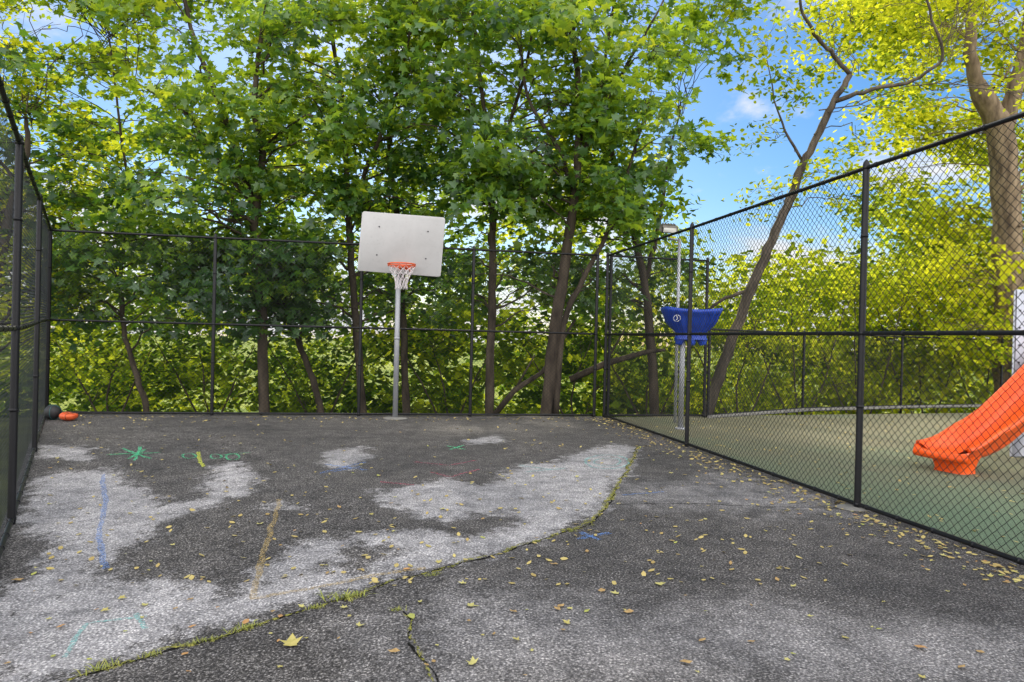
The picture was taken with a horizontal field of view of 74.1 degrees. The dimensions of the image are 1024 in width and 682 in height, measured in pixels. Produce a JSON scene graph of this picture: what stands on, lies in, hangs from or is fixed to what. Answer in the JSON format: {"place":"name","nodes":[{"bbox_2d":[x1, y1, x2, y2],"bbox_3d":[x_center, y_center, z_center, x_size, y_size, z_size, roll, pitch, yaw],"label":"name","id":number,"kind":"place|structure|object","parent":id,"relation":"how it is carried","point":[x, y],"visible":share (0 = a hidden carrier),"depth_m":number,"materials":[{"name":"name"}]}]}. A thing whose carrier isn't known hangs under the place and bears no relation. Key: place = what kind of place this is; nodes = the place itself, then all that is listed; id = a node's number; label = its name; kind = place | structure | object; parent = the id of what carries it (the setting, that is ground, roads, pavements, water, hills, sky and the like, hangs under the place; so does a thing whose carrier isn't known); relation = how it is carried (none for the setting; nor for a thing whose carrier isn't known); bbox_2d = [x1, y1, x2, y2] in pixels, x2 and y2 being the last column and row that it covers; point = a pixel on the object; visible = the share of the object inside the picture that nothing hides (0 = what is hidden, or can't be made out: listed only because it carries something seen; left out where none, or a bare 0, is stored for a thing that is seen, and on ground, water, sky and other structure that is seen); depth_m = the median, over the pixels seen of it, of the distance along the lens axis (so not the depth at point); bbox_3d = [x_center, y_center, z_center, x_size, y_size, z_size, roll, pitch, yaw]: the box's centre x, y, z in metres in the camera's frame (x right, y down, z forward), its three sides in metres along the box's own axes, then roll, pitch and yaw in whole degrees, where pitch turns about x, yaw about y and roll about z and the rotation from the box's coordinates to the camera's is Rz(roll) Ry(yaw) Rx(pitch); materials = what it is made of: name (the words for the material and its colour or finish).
{"place":"outdoors","nodes":[
{"label":"outdoors","id":0,"kind":"place"},
{"bbox_2d":[0,333,993,528],"bbox_3d":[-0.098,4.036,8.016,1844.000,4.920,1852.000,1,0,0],"label":"ground","id":1,"kind":"structure","parent":0,"point":[389,367],"depth_m":104.14,"materials":[{"name":"green plant"}]},
{"bbox_2d":[0,75,52,558],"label":"chain link fence","id":2,"kind":"object","parent":1,"relation":"on","point":[15,327],"visible":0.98,"depth_m":6.21,"materials":[{"name":"black metal"}]},
{"bbox_2d":[0,0,155,384],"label":"locust tree","id":3,"kind":"object","parent":1,"relation":"on","point":[93,149],"visible":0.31,"depth_m":14.14,"materials":[{"name":"green plant"}]},
{"bbox_2d":[19,305,184,413],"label":"understory bush","id":4,"kind":"object","parent":1,"relation":"on","point":[127,367],"visible":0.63,"depth_m":16.20,"materials":[{"name":"green plant"}]},
{"bbox_2d":[0,0,368,412],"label":"maple tree","id":5,"kind":"object","parent":1,"relation":"on","point":[117,91],"visible":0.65,"depth_m":13.86,"materials":[{"name":"green plant"}]},
{"bbox_2d":[108,308,309,411],"bbox_3d":[-7.408,0.733,17.072,4.001,3.530,3.234,1,0,21],"label":"understory bush","id":6,"kind":"object","parent":1,"relation":"on","point":[173,351],"visible":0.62,"depth_m":16.98,"materials":[{"name":"green plant"}]},
{"bbox_2d":[48,0,402,414],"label":"maple tree","id":7,"kind":"object","parent":1,"relation":"on","point":[254,191],"visible":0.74,"depth_m":13.61,"materials":[{"name":"green plant"}]},
{"bbox_2d":[194,313,390,412],"bbox_3d":[-6.020,0.653,17.945,5.834,3.874,3.585,1,0,0],"label":"understory bush","id":8,"kind":"object","parent":1,"relation":"on","point":[315,361],"visible":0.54,"depth_m":17.73,"materials":[{"name":"green plant"}]},
{"bbox_2d":[49,229,599,416],"bbox_3d":[-3.038,-0.160,11.983,9.435,3.275,0.064,1,0,-10],"label":"chain link fence","id":9,"kind":"object","parent":1,"relation":"on","point":[471,331],"visible":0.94,"depth_m":11.93,"materials":[{"name":"black metal"}]},
{"bbox_2d":[180,0,514,412],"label":"maple tree","id":10,"kind":"object","parent":1,"relation":"on","point":[358,191],"visible":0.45,"depth_m":14.56,"materials":[{"name":"green plant"}]},
{"bbox_2d":[248,0,535,412],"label":"maple tree","id":11,"kind":"object","parent":1,"relation":"on","point":[296,159],"visible":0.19,"depth_m":16.41,"materials":[{"name":"green plant"}]},
{"bbox_2d":[334,310,547,415],"bbox_3d":[-1.635,0.854,17.687,5.651,3.436,2.674,1,0,0],"label":"understory bush","id":12,"kind":"object","parent":1,"relation":"on","point":[447,394],"visible":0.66,"depth_m":17.40,"materials":[{"name":"green plant"}]},
{"bbox_2d":[331,0,661,413],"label":"maple tree","id":13,"kind":"object","parent":1,"relation":"on","point":[510,176],"visible":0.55,"depth_m":13.96,"materials":[{"name":"green plant"}]},
{"bbox_2d":[0,89,1023,417],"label":"wood","id":14,"kind":"object","parent":1,"relation":"on","point":[384,387],"visible":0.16,"depth_m":21.80,"materials":[{"name":"green plant"}]},
{"bbox_2d":[494,319,575,413],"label":"fallen branch","id":15,"kind":"object","parent":1,"relation":"on","point":[510,395],"visible":0.65,"depth_m":14.96,"materials":[{"name":"brown wood"}]},
{"bbox_2d":[390,0,754,413],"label":"maple tree","id":16,"kind":"object","parent":1,"relation":"on","point":[638,212],"visible":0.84,"depth_m":13.49,"materials":[{"name":"green plant"}]},
{"bbox_2d":[508,297,663,416],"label":"understory bush","id":17,"kind":"object","parent":1,"relation":"on","point":[599,379],"visible":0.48,"depth_m":17.50,"materials":[{"name":"green plant"}]},
{"bbox_2d":[508,288,735,416],"bbox_3d":[2.622,0.530,16.791,6.106,3.861,2.869,1,0,0],"label":"understory bush","id":18,"kind":"object","parent":1,"relation":"on","point":[621,319],"visible":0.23,"depth_m":16.80,"materials":[{"name":"green plant"}]},
{"bbox_2d":[470,0,785,416],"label":"maple tree","id":19,"kind":"object","parent":1,"relation":"on","point":[698,18],"visible":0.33,"depth_m":15.32,"materials":[{"name":"green plant"}]},
{"bbox_2d":[569,328,664,382],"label":"fallen branch","id":20,"kind":"object","parent":19,"relation":"attached to","point":[586,372],"visible":0.58,"depth_m":15.45,"materials":[{"name":"brown wood"}]},
{"bbox_2d":[606,252,709,417],"bbox_3d":[2.806,-0.022,13.005,2.035,3.275,0.065,1,0,-11],"label":"chain link fence","id":21,"kind":"object","parent":1,"relation":"on","point":[669,336],"visible":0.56,"depth_m":12.99,"materials":[{"name":"black metal"}]},
{"bbox_2d":[660,293,825,414],"bbox_3d":[5.485,0.591,16.553,3.853,3.601,3.193,1,0,-41],"label":"understory bush","id":22,"kind":"object","parent":1,"relation":"on","point":[753,340],"visible":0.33,"depth_m":16.18,"materials":[{"name":"green plant"}]},
{"bbox_2d":[695,268,899,414],"bbox_3d":[7.518,0.327,17.770,5.482,4.458,3.128,1,0,0],"label":"understory bush","id":23,"kind":"object","parent":1,"relation":"on","point":[834,326],"visible":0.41,"depth_m":17.43,"materials":[{"name":"green plant"}]},
{"bbox_2d":[602,111,1023,564],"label":"chain link fence","id":24,"kind":"object","parent":1,"relation":"on","point":[865,168],"visible":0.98,"depth_m":6.36,"materials":[{"name":"black metal"}]},
{"bbox_2d":[760,251,955,414],"bbox_3d":[9.140,0.100,18.485,4.942,5.095,3.093,1,0,-5],"label":"understory bush","id":25,"kind":"object","parent":1,"relation":"on","point":[872,289],"visible":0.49,"depth_m":18.16,"materials":[{"name":"green plant"}]},
{"bbox_2d":[706,328,1012,416],"bbox_3d":[9.766,0.799,16.279,13.394,1.945,0.761,1,0,-24],"label":"chain link fence","id":26,"kind":"object","parent":1,"relation":"on","point":[1001,371],"visible":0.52,"depth_m":15.67,"materials":[{"name":"black metal"}]},
{"bbox_2d":[705,0,1023,414],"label":"leaning tree","id":27,"kind":"object","parent":1,"relation":"on","point":[858,7],"visible":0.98,"depth_m":13.87,"materials":[{"name":"green plant"}]},
{"bbox_2d":[793,0,1023,393],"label":"oak tree","id":28,"kind":"object","parent":1,"relation":"on","point":[991,107],"visible":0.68,"depth_m":18.53,"materials":[{"name":"green plant"}]},
{"bbox_2d":[817,248,1008,413],"bbox_3d":[12.018,0.010,19.555,5.974,5.626,3.222,1,0,0],"label":"understory bush","id":29,"kind":"object","parent":1,"relation":"on","point":[919,374],"visible":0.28,"depth_m":19.09,"materials":[{"name":"green plant"}]},
{"bbox_2d":[910,256,993,412],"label":"understory bush","id":30,"kind":"object","parent":1,"relation":"on","point":[977,402],"visible":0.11,"depth_m":19.80,"materials":[{"name":"green plant"}]},
{"bbox_2d":[0,414,1023,681],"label":"asphalt court","id":31,"kind":"object","parent":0,"point":[900,596],"visible":0.98,"depth_m":4.42,"materials":[{"name":"grey asphalt"}]},
{"bbox_2d":[44,404,61,419],"bbox_3d":[-7.198,1.114,10.630,0.240,0.242,0.242,1,0,0],"label":"basketball","id":32,"kind":"object","parent":31,"relation":"on","point":[52,411],"visible":0.97,"depth_m":10.55,"materials":[{"name":"black rubber"}]},
{"bbox_2d":[59,412,78,420],"bbox_3d":[-6.905,1.172,10.565,0.260,0.142,0.263,1,0,0],"label":"deflated basketball","id":33,"kind":"object","parent":31,"relation":"on","point":[67,416],"visible":1,"depth_m":10.48,"materials":[{"name":"orange rubber"}]},
{"bbox_2d":[63,617,129,656],"bbox_3d":[-2.124,1.499,3.462,0.288,0.020,0.461,1,0,0],"label":"chalk drawing","id":34,"kind":"object","parent":31,"relation":"on","point":[82,630],"visible":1,"depth_m":3.47},
{"bbox_2d":[75,656,121,676],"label":"grass tuft","id":35,"kind":"object","parent":31,"relation":"on","point":[95,668],"visible":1,"depth_m":3.12,"materials":[{"name":"green plant"}]},
{"bbox_2d":[107,446,157,459],"bbox_3d":[-4.522,1.345,8.117,0.880,0.025,0.469,2,0,40],"label":"chalk drawing","id":36,"kind":"object","parent":31,"relation":"on","point":[135,453],"visible":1,"depth_m":8.12},
{"bbox_2d":[136,649,160,658],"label":"grass tuft","id":37,"kind":"object","parent":31,"relation":"on","point":[157,652],"visible":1,"depth_m":3.24,"materials":[{"name":"green plant"}]},
{"bbox_2d":[179,638,209,646],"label":"grass tuft","id":38,"kind":"object","parent":31,"relation":"on","point":[194,642],"visible":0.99,"depth_m":3.34,"materials":[{"name":"green plant"}]},
{"bbox_2d":[196,635,226,642],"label":"grass tuft","id":39,"kind":"object","parent":31,"relation":"on","point":[210,639],"visible":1,"depth_m":3.38,"materials":[{"name":"green plant"}]},
{"bbox_2d":[222,621,260,633],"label":"grass tuft","id":40,"kind":"object","parent":31,"relation":"on","point":[241,627],"visible":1,"depth_m":3.47,"materials":[{"name":"green plant"}]},
{"bbox_2d":[280,633,302,645],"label":"fallen leaf","id":41,"kind":"object","parent":31,"relation":"on","point":[292,640],"visible":1,"depth_m":3.31,"materials":[{"name":"yellow plant"}]},
{"bbox_2d":[304,603,324,609],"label":"grass tuft","id":42,"kind":"object","parent":31,"relation":"on","point":[313,606],"visible":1,"depth_m":3.71,"materials":[{"name":"green plant"}]},
{"bbox_2d":[318,587,374,601],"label":"grass tuft","id":43,"kind":"object","parent":31,"relation":"on","point":[346,597],"visible":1,"depth_m":3.81,"materials":[{"name":"green plant"}]},
{"bbox_2d":[58,448,636,681],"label":"pavement crack","id":44,"kind":"object","parent":31,"relation":"on","point":[106,668],"visible":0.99,"depth_m":3.81,"materials":[{"name":"black asphalt"}]},
{"bbox_2d":[337,590,361,598],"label":"grass tuft","id":45,"kind":"object","parent":31,"relation":"on","point":[357,594],"visible":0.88,"depth_m":3.85,"materials":[{"name":"green plant"}]},
{"bbox_2d":[68,446,639,680],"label":"moss line","id":46,"kind":"object","parent":31,"relation":"on","point":[410,627],"visible":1,"depth_m":4.20,"materials":[{"name":"green plant"}]},
{"bbox_2d":[388,648,399,651],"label":"fallen leaf","id":47,"kind":"object","parent":31,"relation":"on","point":[394,650],"visible":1,"depth_m":3.18,"materials":[{"name":"plant"}]},
{"bbox_2d":[357,211,444,419],"bbox_3d":[-1.927,-0.427,11.638,1.193,3.567,0.920,2,0,35],"label":"basketball hoop","id":48,"kind":"object","parent":31,"relation":"on","point":[398,245],"visible":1,"depth_m":11.62,"materials":[{"name":"metal"}]},
{"bbox_2d":[407,613,414,618],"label":"fallen leaf","id":49,"kind":"object","parent":31,"relation":"on","point":[411,615],"visible":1,"depth_m":3.55,"materials":[{"name":"yellow plant"}]},
{"bbox_2d":[402,611,439,681],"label":"pavement crack","id":50,"kind":"object","parent":31,"relation":"on","point":[414,651],"visible":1,"depth_m":3.21,"materials":[{"name":"black asphalt"}]},
{"bbox_2d":[466,656,477,664],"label":"fallen leaf","id":51,"kind":"object","parent":31,"relation":"on","point":[472,661],"visible":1,"depth_m":3.06,"materials":[{"name":"yellow plant"}]},
{"bbox_2d":[46,415,1023,587],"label":"leaf litter","id":52,"kind":"object","parent":31,"relation":"on","point":[375,579],"visible":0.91,"depth_m":5.40,"materials":[{"name":"yellow plant"}]},
{"bbox_2d":[635,503,829,507],"bbox_3d":[1.945,1.469,6.071,1.980,0.001,0.092,1,0,-1],"label":"pavement crack","id":53,"kind":"object","parent":31,"relation":"on","point":[707,503],"visible":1,"depth_m":6.08,"materials":[{"name":"black asphalt"}]},
{"bbox_2d":[836,504,868,511],"bbox_3d":[3.055,1.489,6.076,0.300,0.011,0.253,1,0,0],"label":"concrete collar","id":54,"kind":"object","parent":31,"relation":"on","point":[850,507],"visible":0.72,"depth_m":6.04,"materials":[{"name":"grey concrete"}]},
{"bbox_2d":[0,0,1023,349],"label":"sky","id":55,"kind":"structure","parent":0,"point":[713,182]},
{"bbox_2d":[614,413,1023,558],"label":"playground surface","id":56,"kind":"object","parent":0,"point":[1002,500],"visible":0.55,"depth_m":8.31,"materials":[{"name":"green rubber"}]},
{"bbox_2d":[659,222,680,422],"bbox_3d":[2.820,-0.338,12.212,0.376,3.613,0.261,1,0,0],"label":"flood light","id":57,"kind":"object","parent":56,"relation":"on","point":[668,228],"visible":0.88,"depth_m":12.19,"materials":[{"name":"metal"}]},
{"bbox_2d":[661,306,722,429],"bbox_3d":[2.967,0.459,11.316,0.960,2.035,0.720,1,0,0],"label":"funnel ball game","id":58,"kind":"object","parent":56,"relation":"on","point":[668,316],"visible":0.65,"depth_m":11.16,"materials":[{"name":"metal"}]},
{"bbox_2d":[707,404,981,417],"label":"concrete curb","id":59,"kind":"structure","parent":56,"relation":"on","point":[872,408],"depth_m":15.36,"materials":[{"name":"grey concrete"}]},
{"bbox_2d":[913,289,1023,474],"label":"playground slide","id":60,"kind":"object","parent":56,"relation":"on","point":[1015,376],"visible":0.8,"depth_m":8.45,"materials":[{"name":"orange plastic"}]}
]}

